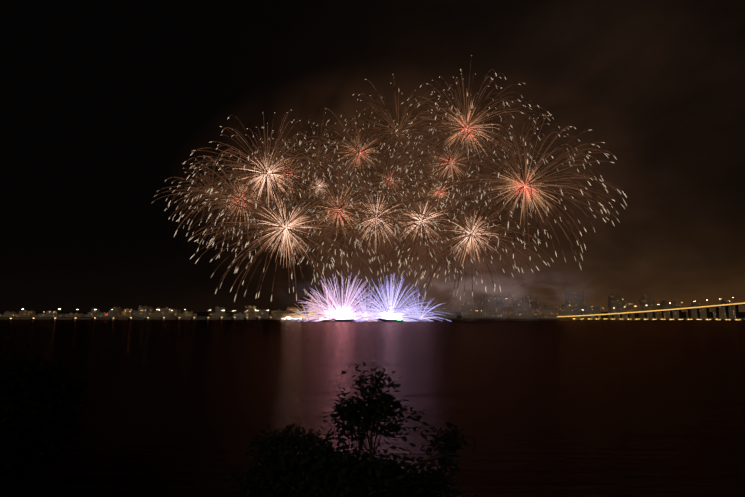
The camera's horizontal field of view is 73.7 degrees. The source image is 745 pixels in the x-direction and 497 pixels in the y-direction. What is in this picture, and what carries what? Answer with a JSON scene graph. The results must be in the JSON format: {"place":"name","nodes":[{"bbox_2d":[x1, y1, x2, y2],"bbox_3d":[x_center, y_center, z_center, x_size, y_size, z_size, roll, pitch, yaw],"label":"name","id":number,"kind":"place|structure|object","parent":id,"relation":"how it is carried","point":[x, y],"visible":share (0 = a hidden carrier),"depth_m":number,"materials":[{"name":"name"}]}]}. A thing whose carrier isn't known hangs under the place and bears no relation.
{"place":"outdoors","nodes":[
{"label":"outdoors","id":0,"kind":"place"},
{"bbox_2d":[0,316,273,321],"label":"bridge","id":1,"kind":"structure","parent":0,"point":[162,318],"depth_m":927.63,"materials":[{"name":"black metal"}]},
{"bbox_2d":[0,319,744,496],"bbox_3d":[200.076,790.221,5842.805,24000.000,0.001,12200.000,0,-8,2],"label":"water","id":2,"kind":"structure","parent":0,"point":[569,408],"depth_m":63.79,"materials":[{"name":"black liquid"}]},
{"bbox_2d":[280,315,303,320],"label":"ferry","id":3,"kind":"object","parent":2,"relation":"on","point":[292,319],"depth_m":852.18,"materials":[{"name":"white paint"}]},
{"bbox_2d":[331,318,353,320],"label":"barge","id":4,"kind":"object","parent":2,"relation":"on","point":[343,320],"visible":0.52,"depth_m":788.31,"materials":[{"name":"grey paint"}]},
{"bbox_2d":[278,272,452,321],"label":"fireworks","id":5,"kind":"object","parent":2,"relation":"on","point":[389,311],"visible":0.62,"depth_m":792.11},
{"bbox_2d":[377,318,402,320],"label":"barge","id":6,"kind":"object","parent":2,"relation":"on","point":[380,319],"visible":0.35,"depth_m":785.62,"materials":[{"name":"grey paint"}]},
{"bbox_2d":[566,305,740,319],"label":"bridge piers","id":7,"kind":"structure","parent":2,"relation":"in","point":[698,314],"depth_m":1069.16,"materials":[{"name":"brown concrete"}]},
{"bbox_2d":[557,304,744,317],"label":"viaduct","id":8,"kind":"object","parent":7,"relation":"on","point":[658,311],"depth_m":1101.57,"materials":[{"name":"yellow metal"}]},
{"bbox_2d":[557,302,744,316],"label":"viaduct rail lights","id":9,"kind":"object","parent":8,"relation":"attached to","point":[654,310],"depth_m":1105.31},
{"bbox_2d":[0,312,744,317],"bbox_3d":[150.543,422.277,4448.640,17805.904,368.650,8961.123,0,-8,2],"label":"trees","id":10,"kind":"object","parent":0,"point":[458,314],"depth_m":2223.71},
{"bbox_2d":[223,360,477,496],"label":"tree","id":11,"kind":"object","parent":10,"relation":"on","point":[336,470],"depth_m":12.69,"materials":[{"name":"black plant"}]},
{"bbox_2d":[0,293,706,317],"bbox_3d":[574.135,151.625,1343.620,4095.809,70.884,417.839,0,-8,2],"label":"city blocks","id":12,"kind":"structure","parent":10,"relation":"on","point":[646,303],"depth_m":1268.44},
{"bbox_2d":[0,291,735,317],"bbox_3d":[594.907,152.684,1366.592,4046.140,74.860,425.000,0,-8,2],"label":"city blocks","id":13,"kind":"structure","parent":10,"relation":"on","point":[485,306],"depth_m":1271.95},
{"bbox_2d":[1,318,744,319],"bbox_3d":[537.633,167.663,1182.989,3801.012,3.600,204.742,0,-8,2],"label":"sea wall","id":14,"kind":"structure","parent":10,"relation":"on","point":[325,318],"depth_m":1150.35,"materials":[{"name":"concrete"}]},
{"bbox_2d":[0,0,744,311],"label":"sky","id":15,"kind":"structure","parent":0,"point":[103,103],"materials":[{"name":"black"}]},
{"bbox_2d":[151,55,626,305],"bbox_3d":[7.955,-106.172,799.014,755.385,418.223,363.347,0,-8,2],"label":"fireworks","id":16,"kind":"object","parent":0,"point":[378,215],"visible":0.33,"depth_m":795.91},
{"bbox_2d":[365,117,547,274],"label":"fireworks","id":17,"kind":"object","parent":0,"point":[467,169],"depth_m":894.65,"materials":[{"name":"beige"}]},
{"bbox_2d":[397,231,574,261],"bbox_3d":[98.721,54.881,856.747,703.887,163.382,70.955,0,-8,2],"label":"fireworks","id":18,"kind":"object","parent":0,"point":[459,240],"depth_m":848.96,"materials":[{"name":"beige"}]},
{"bbox_2d":[390,58,618,244],"bbox_3d":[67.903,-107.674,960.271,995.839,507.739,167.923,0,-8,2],"label":"fireworks","id":19,"kind":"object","parent":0,"point":[528,145],"depth_m":930.00,"materials":[{"name":"beige"}]},
{"bbox_2d":[430,65,623,224],"bbox_3d":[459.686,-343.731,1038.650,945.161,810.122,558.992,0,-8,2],"label":"fireworks","id":20,"kind":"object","parent":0,"point":[542,134],"depth_m":1095.96,"materials":[{"name":"beige"}]},
{"bbox_2d":[473,142,619,238],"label":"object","id":21,"kind":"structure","parent":0,"point":[554,173],"depth_m":942.62,"materials":[{"name":"beige"}]}
]}

